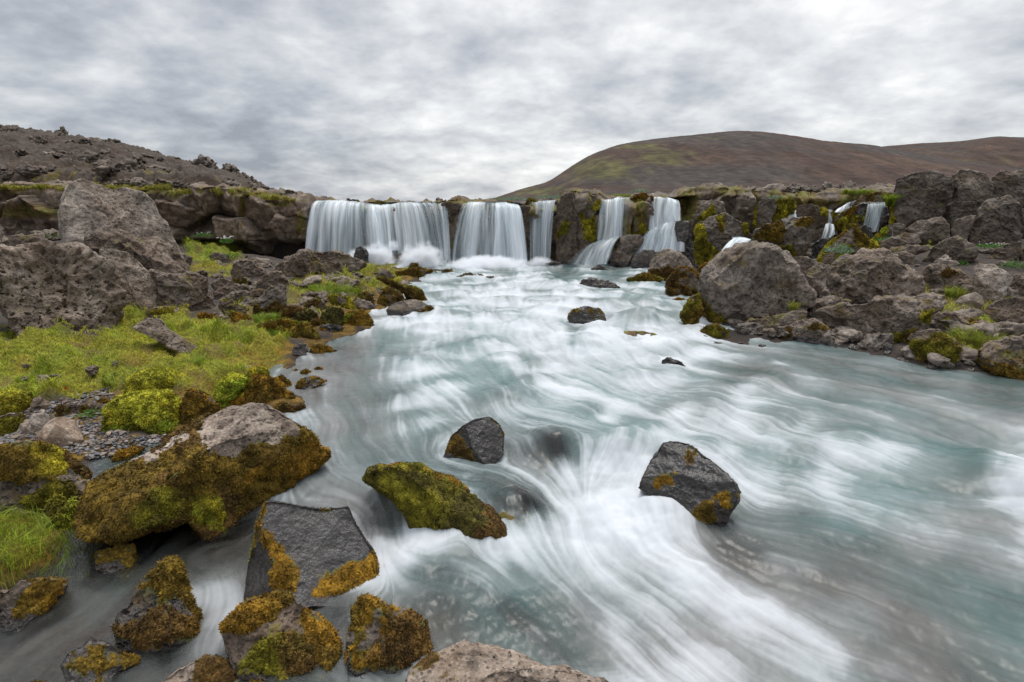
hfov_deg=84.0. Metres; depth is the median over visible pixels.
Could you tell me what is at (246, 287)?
loose rock
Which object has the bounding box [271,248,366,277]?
boulder
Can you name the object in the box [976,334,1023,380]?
boulder
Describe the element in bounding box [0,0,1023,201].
sky
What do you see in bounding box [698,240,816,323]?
boulder
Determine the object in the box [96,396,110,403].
stone
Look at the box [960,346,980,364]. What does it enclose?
loose rock
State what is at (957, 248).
boulder
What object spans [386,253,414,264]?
foam
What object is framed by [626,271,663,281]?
rock
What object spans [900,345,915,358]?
loose rock
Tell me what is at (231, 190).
grass tuft
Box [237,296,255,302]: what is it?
boulder
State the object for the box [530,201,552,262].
waterfall
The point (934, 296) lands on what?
loose rock
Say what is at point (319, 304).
boulder
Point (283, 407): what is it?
rock
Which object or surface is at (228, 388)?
mossy hummock
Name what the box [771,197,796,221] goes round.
mossy rock
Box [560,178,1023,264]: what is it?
cliff
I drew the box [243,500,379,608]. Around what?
boulder
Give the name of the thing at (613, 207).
waterfall
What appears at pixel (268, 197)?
grass tuft
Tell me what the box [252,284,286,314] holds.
boulder
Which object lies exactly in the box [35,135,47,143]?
lava rock
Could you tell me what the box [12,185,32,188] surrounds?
grass tuft
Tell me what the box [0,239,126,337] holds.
boulder
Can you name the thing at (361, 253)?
boulder
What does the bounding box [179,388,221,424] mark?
boulder
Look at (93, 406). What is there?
stone
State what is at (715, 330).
rock
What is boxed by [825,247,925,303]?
boulder
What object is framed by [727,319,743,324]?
loose rock
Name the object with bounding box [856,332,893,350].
loose rock
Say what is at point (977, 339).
grass tuft
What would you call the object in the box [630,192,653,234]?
mossy rock
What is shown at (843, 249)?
plant
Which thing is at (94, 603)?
ground
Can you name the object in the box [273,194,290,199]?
grass tuft
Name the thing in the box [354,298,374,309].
loose rock
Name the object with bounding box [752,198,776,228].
boulder
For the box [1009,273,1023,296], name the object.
boulder
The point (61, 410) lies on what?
rock
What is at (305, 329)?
boulder
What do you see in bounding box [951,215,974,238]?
boulder
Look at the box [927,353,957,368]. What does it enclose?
loose rock
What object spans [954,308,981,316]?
loose rock
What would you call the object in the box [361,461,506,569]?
boulder
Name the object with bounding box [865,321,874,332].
loose rock
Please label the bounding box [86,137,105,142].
lava rock
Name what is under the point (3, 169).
lava rock
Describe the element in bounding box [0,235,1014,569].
grass
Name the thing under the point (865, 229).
stone
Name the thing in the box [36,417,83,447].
stone
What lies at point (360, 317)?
boulder
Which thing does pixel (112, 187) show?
grass tuft
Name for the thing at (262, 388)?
boulder
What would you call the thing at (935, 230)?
boulder
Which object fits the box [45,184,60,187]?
grass tuft
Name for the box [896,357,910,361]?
wet stone
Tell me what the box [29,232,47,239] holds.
loose rock
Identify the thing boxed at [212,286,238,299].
boulder
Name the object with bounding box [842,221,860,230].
rock
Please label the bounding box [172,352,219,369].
grass tuft
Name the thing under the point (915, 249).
boulder
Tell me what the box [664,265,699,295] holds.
boulder
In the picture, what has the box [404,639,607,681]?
boulder
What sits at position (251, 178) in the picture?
lava rock
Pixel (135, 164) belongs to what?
lava rock
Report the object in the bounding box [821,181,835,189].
lava rock
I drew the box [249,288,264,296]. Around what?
boulder
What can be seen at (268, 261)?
stone
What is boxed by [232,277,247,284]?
boulder
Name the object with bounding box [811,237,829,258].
rock
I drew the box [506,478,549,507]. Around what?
water
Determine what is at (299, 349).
stone
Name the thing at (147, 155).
lava rock
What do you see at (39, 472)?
boulder
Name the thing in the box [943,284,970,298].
grass tuft
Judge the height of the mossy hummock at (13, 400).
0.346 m
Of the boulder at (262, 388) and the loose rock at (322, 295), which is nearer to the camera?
the boulder at (262, 388)
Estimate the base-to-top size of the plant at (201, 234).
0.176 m
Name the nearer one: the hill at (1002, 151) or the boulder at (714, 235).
the boulder at (714, 235)
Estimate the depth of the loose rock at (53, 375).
6.30 m
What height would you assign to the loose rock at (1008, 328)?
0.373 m
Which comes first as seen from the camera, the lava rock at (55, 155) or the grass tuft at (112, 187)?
the grass tuft at (112, 187)
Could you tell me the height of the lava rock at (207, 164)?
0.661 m
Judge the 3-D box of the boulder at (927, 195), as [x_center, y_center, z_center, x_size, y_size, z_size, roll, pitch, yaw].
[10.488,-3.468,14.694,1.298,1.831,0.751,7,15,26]
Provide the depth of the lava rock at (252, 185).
17.17 m
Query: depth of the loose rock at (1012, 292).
9.81 m
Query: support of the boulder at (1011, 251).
on the ground at (94, 603)
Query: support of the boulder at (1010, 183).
on the ground at (94, 603)
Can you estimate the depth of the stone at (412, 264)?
15.75 m
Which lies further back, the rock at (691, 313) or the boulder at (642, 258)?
the boulder at (642, 258)
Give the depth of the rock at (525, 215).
17.57 m
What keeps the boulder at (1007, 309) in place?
on the ground at (94, 603)
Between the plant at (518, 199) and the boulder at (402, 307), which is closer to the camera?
the boulder at (402, 307)
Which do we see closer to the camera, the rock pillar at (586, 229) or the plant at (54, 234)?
the plant at (54, 234)
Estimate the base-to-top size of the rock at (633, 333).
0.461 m
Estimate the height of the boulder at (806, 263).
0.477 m
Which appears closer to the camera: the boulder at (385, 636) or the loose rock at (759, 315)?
the boulder at (385, 636)
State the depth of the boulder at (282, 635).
3.16 m
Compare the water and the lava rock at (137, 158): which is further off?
the lava rock at (137, 158)
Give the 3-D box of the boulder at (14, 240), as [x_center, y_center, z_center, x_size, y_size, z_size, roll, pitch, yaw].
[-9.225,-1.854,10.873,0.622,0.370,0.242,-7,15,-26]
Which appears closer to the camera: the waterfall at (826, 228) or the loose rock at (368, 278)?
the loose rock at (368, 278)
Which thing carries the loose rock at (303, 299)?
on the ground at (94, 603)
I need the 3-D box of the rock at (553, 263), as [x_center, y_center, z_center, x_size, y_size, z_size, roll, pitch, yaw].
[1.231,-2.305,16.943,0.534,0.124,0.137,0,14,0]
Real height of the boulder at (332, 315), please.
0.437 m
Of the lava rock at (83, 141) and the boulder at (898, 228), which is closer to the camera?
the boulder at (898, 228)
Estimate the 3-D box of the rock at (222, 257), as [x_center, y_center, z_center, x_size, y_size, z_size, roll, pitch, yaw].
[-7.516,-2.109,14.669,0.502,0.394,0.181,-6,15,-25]
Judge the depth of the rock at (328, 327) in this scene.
8.87 m
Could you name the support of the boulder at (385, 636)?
on the ground at (94, 603)
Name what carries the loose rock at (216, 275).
on the ground at (94, 603)
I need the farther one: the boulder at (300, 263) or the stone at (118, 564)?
the boulder at (300, 263)
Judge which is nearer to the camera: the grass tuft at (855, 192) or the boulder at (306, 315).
the boulder at (306, 315)
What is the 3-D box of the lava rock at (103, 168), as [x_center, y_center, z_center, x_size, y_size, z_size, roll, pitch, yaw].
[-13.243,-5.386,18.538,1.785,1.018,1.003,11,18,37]
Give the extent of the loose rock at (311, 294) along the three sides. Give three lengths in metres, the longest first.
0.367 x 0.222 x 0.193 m
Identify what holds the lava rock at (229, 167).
on the scree slope
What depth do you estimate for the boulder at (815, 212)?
15.54 m
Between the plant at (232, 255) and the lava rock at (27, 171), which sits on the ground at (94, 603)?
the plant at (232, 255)
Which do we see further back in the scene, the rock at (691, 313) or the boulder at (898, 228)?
the boulder at (898, 228)
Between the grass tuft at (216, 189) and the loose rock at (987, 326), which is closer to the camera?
the loose rock at (987, 326)
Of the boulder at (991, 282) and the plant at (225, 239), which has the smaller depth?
the boulder at (991, 282)
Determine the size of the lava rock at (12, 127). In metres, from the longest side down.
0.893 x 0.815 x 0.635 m
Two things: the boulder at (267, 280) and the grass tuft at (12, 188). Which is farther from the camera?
the grass tuft at (12, 188)
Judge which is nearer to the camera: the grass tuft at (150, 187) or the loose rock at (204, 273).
the loose rock at (204, 273)
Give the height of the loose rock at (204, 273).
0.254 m
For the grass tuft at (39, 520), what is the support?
on the ground at (94, 603)
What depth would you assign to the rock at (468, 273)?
14.19 m
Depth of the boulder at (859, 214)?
15.38 m
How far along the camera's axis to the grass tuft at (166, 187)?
16.91 m
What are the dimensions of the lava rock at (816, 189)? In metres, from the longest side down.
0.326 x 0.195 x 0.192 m
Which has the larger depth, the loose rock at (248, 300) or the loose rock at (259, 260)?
the loose rock at (259, 260)
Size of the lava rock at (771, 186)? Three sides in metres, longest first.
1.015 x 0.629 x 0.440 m
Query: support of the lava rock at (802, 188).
on the cliff at (740, 202)
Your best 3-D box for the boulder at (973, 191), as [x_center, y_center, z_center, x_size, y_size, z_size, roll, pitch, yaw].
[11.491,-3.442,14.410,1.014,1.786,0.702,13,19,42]
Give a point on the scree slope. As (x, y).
(68, 168)
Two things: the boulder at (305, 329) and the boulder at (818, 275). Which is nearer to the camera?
the boulder at (305, 329)
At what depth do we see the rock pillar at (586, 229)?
17.13 m
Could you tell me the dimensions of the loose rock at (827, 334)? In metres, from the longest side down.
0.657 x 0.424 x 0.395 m
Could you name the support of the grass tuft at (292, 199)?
on the cliff at (260, 226)
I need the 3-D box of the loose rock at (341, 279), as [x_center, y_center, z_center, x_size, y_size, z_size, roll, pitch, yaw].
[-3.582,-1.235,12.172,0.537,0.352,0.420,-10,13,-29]
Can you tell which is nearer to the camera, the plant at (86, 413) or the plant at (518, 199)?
the plant at (86, 413)
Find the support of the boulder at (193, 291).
on the ground at (94, 603)
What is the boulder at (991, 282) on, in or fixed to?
on the ground at (94, 603)
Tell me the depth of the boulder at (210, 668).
3.04 m
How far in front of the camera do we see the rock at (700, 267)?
14.80 m
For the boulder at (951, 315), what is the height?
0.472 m
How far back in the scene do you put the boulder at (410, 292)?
11.26 m
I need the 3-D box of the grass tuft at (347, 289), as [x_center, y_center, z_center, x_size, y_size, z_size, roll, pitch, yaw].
[-3.435,-1.023,11.229,1.216,0.278,1.074,0,14,0]
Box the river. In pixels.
[190,261,1023,681]
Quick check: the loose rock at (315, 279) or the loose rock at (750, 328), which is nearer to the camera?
the loose rock at (750, 328)
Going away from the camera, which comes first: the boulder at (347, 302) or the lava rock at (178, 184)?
the boulder at (347, 302)
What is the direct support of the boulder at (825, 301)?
on the ground at (94, 603)
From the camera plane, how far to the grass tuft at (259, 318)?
9.00 m
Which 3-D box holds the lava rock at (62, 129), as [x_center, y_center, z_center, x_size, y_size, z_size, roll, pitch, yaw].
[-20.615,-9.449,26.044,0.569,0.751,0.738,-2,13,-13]
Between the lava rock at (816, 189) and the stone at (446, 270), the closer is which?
the stone at (446, 270)
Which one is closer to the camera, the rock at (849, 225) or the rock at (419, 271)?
the rock at (849, 225)
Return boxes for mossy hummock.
[0,387,32,415]
[121,365,186,394]
[212,371,249,406]
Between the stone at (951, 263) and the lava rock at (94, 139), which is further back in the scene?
the lava rock at (94, 139)
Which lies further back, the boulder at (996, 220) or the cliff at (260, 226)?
the cliff at (260, 226)
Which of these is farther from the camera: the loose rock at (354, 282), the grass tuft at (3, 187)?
the grass tuft at (3, 187)
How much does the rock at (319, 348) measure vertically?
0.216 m
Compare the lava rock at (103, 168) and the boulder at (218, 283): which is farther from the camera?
the lava rock at (103, 168)
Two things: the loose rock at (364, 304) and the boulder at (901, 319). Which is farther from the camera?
the loose rock at (364, 304)
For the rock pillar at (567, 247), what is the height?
2.209 m
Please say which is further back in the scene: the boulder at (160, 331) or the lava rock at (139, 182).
the lava rock at (139, 182)
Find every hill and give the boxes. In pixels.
[482,131,1021,202]
[882,136,1023,169]
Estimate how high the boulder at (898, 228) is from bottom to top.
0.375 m
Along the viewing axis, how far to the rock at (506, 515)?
4.29 m
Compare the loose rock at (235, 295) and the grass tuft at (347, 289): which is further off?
the grass tuft at (347, 289)
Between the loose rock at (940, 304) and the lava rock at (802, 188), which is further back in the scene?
the lava rock at (802, 188)
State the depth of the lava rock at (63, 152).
21.20 m
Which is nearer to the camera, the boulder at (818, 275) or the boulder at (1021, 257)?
the boulder at (818, 275)
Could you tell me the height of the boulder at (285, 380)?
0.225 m
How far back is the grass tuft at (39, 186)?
16.80 m
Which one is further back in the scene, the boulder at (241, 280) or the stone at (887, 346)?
the boulder at (241, 280)
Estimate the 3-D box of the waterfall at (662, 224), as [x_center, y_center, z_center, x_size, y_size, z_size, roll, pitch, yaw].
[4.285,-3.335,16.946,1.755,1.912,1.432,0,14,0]
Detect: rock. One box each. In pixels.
[0,164,12,174]
[0,413,28,435]
[0,575,68,634]
[1,170,14,179]
[5,124,24,130]
[10,148,29,155]
[14,164,47,178]
[15,231,29,234]
[21,364,30,368]
[28,396,50,413]
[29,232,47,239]
[30,228,60,240]
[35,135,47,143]
[37,374,48,381]
[43,151,62,157]
[44,493,77,529]
[47,163,57,171]
[47,374,61,379]
[48,403,88,419]
[53,150,73,154]
[54,126,67,133]
[56,131,64,136]
[65,139,76,143]
[77,138,91,143]
[77,150,109,161]
[84,365,98,375]
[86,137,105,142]
[90,160,115,179]
[99,148,113,155]
[106,138,120,142]
[112,162,135,173]
[113,178,130,186]
[121,159,145,170]
[129,177,146,190]
[130,152,153,157]
[132,155,147,164]
[143,164,166,168]
[153,178,172,189]
[170,180,187,191]
[182,253,192,265]
[193,154,216,165]
[196,270,207,276]
[203,160,213,167]
[209,252,230,261]
[210,273,223,278]
[220,180,241,186]
[221,163,239,172]
[225,290,249,299]
[233,283,251,291]
[242,296,254,305]
[245,175,257,184]
[246,183,257,190]
[251,257,267,264]
[256,263,268,267]
[271,401,305,412]
[284,190,297,194]
[290,281,306,289]
[295,375,326,389]
[299,296,313,305]
[301,275,321,287]
[301,291,318,296]
[308,343,336,353]
[318,291,328,301]
[319,323,344,331]
[331,275,351,284]
[348,279,360,288]
[352,272,364,278]
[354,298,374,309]
[362,277,371,282]
[373,200,385,204]
[394,266,433,276]
[441,201,461,216]
[456,272,493,277]
[498,511,521,523]
[519,204,531,262]
[526,197,537,205]
[545,262,561,265]
[590,264,606,269]
[624,331,656,336]
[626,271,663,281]
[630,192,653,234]
[662,357,684,365]
[679,292,704,324]
[697,260,709,271]
[700,323,729,337]
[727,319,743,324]
[735,321,763,334]
[736,310,807,330]
[753,313,769,318]
[760,328,776,337]
[761,183,787,189]
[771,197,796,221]
[776,326,788,337]
[782,182,799,192]
[800,184,806,191]
[804,251,811,257]
[805,185,816,191]
[807,312,815,316]
[811,187,820,192]
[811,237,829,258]
[817,286,830,297]
[818,320,834,340]
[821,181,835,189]
[831,326,852,344]
[837,329,863,341]
[841,181,855,187]
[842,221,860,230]
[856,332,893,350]
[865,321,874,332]
[893,293,913,297]
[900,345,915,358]
[912,292,947,304]
[917,297,943,312]
[926,320,937,328]
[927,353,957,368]
[929,288,944,293]
[933,254,950,263]
[935,315,966,327]
[949,321,994,342]
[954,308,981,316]
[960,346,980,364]
[961,284,972,293]
[963,359,975,366]
[976,246,993,253]
[992,321,1023,337]
[996,261,1006,265]
[1006,286,1019,297]
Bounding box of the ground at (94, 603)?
[0,201,1023,681]
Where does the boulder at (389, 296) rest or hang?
on the ground at (94, 603)
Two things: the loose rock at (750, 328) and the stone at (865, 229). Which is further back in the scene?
the stone at (865, 229)
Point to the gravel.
(92, 454)
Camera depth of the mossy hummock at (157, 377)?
6.17 m
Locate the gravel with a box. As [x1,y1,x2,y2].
[0,386,165,473]
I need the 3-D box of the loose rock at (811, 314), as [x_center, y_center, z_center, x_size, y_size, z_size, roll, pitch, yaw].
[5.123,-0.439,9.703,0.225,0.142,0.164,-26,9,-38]
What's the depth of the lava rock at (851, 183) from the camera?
17.80 m
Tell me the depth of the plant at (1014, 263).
11.40 m
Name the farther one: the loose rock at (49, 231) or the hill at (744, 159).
the hill at (744, 159)
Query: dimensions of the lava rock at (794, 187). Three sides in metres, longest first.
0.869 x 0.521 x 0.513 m
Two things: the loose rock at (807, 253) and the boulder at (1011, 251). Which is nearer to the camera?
the boulder at (1011, 251)
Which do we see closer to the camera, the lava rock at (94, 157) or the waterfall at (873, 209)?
the waterfall at (873, 209)
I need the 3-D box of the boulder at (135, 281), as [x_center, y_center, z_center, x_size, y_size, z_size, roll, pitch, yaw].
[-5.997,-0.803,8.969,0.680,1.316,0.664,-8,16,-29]
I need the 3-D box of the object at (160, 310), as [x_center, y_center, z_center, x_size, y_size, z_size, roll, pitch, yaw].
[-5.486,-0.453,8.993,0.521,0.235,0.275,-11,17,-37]
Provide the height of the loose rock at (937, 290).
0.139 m
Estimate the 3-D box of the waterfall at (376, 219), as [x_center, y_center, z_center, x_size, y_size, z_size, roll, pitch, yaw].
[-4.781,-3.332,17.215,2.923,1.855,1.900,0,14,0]
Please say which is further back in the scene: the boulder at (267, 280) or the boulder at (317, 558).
the boulder at (267, 280)
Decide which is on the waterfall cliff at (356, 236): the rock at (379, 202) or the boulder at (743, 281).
the rock at (379, 202)
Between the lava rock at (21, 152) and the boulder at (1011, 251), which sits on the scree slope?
the lava rock at (21, 152)
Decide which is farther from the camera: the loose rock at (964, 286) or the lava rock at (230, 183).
the lava rock at (230, 183)
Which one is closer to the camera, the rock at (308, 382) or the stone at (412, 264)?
the rock at (308, 382)
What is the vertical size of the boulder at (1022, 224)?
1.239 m
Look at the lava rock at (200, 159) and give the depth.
25.76 m
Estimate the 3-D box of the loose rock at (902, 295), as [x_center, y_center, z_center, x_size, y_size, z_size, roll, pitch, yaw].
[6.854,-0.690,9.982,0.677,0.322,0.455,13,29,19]
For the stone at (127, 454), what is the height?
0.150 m
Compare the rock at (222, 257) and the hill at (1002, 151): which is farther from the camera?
the hill at (1002, 151)
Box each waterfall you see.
[305,200,392,261]
[386,202,450,262]
[454,202,526,263]
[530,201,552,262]
[584,197,622,264]
[642,197,683,251]
[722,237,750,250]
[822,213,833,237]
[835,202,884,231]
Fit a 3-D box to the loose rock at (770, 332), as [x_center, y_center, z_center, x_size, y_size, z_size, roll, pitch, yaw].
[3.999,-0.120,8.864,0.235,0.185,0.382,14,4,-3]
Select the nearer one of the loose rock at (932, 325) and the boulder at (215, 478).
the boulder at (215, 478)
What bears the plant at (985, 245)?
on the ground at (94, 603)
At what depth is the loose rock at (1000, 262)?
11.63 m
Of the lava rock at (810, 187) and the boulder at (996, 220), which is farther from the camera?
the lava rock at (810, 187)
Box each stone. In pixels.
[15,422,33,434]
[28,412,49,431]
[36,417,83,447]
[88,402,103,413]
[94,543,140,585]
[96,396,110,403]
[110,445,144,463]
[249,677,264,681]
[254,258,271,263]
[292,343,308,356]
[300,369,310,373]
[409,262,419,267]
[441,268,452,272]
[848,344,859,349]
[860,224,872,238]
[873,225,891,243]
[883,342,891,350]
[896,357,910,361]
[924,363,939,369]
[939,260,959,266]
[955,292,984,309]
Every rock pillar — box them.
[555,192,580,264]
[577,194,601,263]
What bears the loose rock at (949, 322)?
on the ground at (94, 603)
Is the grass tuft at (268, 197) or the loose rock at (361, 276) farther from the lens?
the grass tuft at (268, 197)
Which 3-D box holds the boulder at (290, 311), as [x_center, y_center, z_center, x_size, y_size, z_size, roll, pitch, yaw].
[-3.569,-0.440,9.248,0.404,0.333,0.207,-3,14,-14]
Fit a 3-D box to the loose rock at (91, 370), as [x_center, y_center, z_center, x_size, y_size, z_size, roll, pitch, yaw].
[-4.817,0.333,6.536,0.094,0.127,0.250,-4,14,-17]
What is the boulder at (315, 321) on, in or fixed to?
on the ground at (94, 603)
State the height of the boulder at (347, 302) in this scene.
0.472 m
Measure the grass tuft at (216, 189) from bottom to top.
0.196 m
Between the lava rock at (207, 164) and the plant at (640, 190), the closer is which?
the plant at (640, 190)
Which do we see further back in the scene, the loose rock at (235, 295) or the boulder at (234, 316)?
the loose rock at (235, 295)
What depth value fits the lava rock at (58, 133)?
24.90 m
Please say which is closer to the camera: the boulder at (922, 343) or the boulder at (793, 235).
the boulder at (922, 343)
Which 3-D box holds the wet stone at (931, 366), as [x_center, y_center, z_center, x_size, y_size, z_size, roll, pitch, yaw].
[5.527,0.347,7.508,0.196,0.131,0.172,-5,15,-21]
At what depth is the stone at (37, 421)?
5.40 m
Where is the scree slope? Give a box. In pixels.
[0,125,305,247]
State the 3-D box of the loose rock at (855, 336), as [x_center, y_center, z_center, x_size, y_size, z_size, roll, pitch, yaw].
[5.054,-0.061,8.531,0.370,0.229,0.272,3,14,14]
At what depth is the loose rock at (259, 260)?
14.64 m
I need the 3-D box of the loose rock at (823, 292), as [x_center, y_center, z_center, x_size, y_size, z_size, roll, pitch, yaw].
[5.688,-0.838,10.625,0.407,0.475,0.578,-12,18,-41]
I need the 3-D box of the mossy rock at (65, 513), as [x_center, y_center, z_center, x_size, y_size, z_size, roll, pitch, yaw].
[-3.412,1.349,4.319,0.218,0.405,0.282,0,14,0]
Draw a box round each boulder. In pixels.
[0,226,9,245]
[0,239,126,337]
[0,440,92,517]
[7,234,41,246]
[57,178,181,253]
[60,637,141,681]
[71,402,331,544]
[81,229,191,273]
[99,249,157,310]
[101,388,181,434]
[110,554,203,669]
[133,317,197,355]
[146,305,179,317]
[149,269,218,310]
[162,654,247,681]
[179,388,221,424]
[197,311,221,320]
[210,278,235,290]
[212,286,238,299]
[217,588,344,681]
[218,298,249,314]
[228,312,253,322]
[229,374,295,405]
[230,258,267,277]
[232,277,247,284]
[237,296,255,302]
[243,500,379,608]
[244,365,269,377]
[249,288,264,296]
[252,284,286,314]
[256,270,289,290]
[256,317,320,340]
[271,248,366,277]
[274,374,292,386]
[280,304,304,317]
[292,309,318,321]
[302,298,326,311]
[310,317,322,325]
[320,306,344,325]
[327,293,355,309]
[334,271,359,279]
[342,592,434,676]
[343,308,373,325]
[353,291,374,304]
[354,246,368,263]
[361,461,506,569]
[374,269,394,278]
[376,275,426,299]
[376,285,405,306]
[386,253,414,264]
[386,299,433,315]
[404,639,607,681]
[443,417,504,474]
[567,306,605,323]
[580,277,619,287]
[609,234,643,267]
[631,250,654,268]
[638,441,740,528]
[647,248,692,280]
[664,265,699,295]
[674,220,695,265]
[693,200,725,221]
[693,212,749,267]
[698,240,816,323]
[751,216,816,256]
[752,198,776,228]
[776,318,834,345]
[793,256,817,277]
[796,204,829,220]
[806,262,830,291]
[809,295,851,312]
[815,295,941,343]
[816,227,881,265]
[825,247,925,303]
[829,210,839,227]
[834,202,889,235]
[851,191,892,208]
[880,232,921,249]
[888,169,953,227]
[889,244,930,254]
[892,223,905,236]
[893,250,914,264]
[905,216,949,243]
[908,328,963,367]
[921,263,971,289]
[922,235,979,263]
[931,310,984,331]
[942,169,993,236]
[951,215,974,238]
[967,195,1022,245]
[970,297,1023,322]
[972,263,1012,301]
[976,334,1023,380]
[984,241,1022,260]
[991,170,1023,207]
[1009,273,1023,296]
[1018,248,1023,260]
[1020,209,1023,238]
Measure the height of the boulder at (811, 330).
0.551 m
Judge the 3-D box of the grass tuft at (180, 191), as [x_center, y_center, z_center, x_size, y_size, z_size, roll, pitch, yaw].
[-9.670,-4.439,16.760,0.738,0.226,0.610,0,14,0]
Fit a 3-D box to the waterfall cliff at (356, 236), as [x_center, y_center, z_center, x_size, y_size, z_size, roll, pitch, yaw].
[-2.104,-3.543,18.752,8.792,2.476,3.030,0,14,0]
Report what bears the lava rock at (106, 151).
on the scree slope
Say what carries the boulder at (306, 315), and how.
on the ground at (94, 603)
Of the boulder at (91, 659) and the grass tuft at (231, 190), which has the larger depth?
the grass tuft at (231, 190)
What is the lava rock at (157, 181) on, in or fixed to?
on the scree slope
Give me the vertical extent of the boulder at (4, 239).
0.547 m
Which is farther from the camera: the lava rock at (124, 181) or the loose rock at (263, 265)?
the lava rock at (124, 181)
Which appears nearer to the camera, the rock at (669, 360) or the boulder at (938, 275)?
the rock at (669, 360)
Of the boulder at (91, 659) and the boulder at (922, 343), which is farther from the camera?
the boulder at (922, 343)
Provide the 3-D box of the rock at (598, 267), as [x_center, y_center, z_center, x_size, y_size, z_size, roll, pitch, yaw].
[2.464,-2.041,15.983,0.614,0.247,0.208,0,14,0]
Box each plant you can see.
[25,230,59,238]
[76,407,102,418]
[178,243,209,247]
[193,232,212,237]
[217,235,233,243]
[225,250,239,258]
[502,196,527,200]
[537,195,553,198]
[632,187,648,192]
[767,194,783,199]
[823,242,853,253]
[875,236,889,240]
[974,243,1004,248]
[999,260,1023,268]
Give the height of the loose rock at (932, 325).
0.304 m
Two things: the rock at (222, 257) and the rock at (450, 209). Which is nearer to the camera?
the rock at (222, 257)
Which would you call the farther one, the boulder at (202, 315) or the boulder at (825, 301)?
the boulder at (825, 301)
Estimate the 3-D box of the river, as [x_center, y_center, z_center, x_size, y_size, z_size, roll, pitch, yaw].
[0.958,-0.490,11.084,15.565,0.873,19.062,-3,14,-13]
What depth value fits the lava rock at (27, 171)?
17.97 m
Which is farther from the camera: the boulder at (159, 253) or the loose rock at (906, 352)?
the boulder at (159, 253)
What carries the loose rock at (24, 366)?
on the ground at (94, 603)
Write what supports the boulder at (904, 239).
on the ground at (94, 603)
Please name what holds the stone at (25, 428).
on the ground at (94, 603)
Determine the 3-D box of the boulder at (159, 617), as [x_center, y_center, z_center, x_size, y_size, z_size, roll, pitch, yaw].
[-2.094,1.611,3.439,0.484,0.602,0.522,0,14,0]
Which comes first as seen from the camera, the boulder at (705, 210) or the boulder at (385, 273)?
the boulder at (385, 273)
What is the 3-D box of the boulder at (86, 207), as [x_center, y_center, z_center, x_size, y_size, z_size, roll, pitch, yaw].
[-9.137,-2.688,13.239,2.357,2.086,1.391,-7,15,-28]
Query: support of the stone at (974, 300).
on the ground at (94, 603)
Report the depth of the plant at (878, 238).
13.27 m
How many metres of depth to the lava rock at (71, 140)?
22.94 m
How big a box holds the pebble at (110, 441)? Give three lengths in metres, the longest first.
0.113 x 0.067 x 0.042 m
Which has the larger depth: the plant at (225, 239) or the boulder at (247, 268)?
the plant at (225, 239)
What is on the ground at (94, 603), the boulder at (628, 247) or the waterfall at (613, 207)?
the boulder at (628, 247)
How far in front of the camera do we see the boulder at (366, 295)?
10.60 m
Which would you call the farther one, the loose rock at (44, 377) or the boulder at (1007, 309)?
the boulder at (1007, 309)
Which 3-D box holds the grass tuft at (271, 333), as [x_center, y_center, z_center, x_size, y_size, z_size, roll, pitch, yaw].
[-3.407,-0.084,8.096,0.777,0.273,0.656,0,14,0]
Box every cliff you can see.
[0,179,326,256]
[311,195,559,263]
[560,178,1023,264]
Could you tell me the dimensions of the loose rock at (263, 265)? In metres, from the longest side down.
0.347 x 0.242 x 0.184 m
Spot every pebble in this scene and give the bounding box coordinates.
[16,434,26,439]
[105,437,115,443]
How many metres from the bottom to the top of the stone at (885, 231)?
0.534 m
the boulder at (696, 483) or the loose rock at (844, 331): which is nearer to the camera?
the boulder at (696, 483)
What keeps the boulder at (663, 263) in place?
on the ground at (94, 603)
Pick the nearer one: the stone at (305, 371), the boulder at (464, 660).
the boulder at (464, 660)
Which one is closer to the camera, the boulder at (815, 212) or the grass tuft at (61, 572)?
the grass tuft at (61, 572)
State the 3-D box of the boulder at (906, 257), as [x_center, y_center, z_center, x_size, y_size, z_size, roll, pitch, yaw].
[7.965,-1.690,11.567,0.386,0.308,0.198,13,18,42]
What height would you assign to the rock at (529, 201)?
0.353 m
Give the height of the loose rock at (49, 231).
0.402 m
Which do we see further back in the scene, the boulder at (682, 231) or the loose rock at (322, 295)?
the boulder at (682, 231)
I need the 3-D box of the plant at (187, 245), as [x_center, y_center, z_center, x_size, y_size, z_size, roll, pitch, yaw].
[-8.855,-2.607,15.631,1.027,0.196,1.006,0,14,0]
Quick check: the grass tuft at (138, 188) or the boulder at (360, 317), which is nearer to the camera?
the boulder at (360, 317)
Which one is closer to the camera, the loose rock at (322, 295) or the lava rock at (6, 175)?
the loose rock at (322, 295)
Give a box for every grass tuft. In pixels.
[0,182,11,189]
[0,498,76,565]
[0,514,104,588]
[5,185,26,189]
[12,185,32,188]
[29,183,44,188]
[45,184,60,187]
[96,362,137,388]
[106,183,134,188]
[127,186,147,189]
[143,185,156,189]
[152,182,173,189]
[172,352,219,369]
[174,188,191,193]
[200,186,220,191]
[226,186,247,192]
[247,326,296,339]
[248,191,267,196]
[249,311,284,323]
[261,193,277,199]
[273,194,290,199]
[285,197,296,201]
[305,281,337,292]
[308,282,363,296]
[612,193,630,196]
[788,298,805,310]
[841,188,875,194]
[878,191,900,205]
[942,322,1022,348]
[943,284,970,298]
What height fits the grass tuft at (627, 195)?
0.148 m
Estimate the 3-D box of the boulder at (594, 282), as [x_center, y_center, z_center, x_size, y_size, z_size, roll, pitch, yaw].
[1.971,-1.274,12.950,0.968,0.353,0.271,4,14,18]
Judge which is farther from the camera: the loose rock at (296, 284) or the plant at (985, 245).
the plant at (985, 245)
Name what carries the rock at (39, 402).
on the ground at (94, 603)
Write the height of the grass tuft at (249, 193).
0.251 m

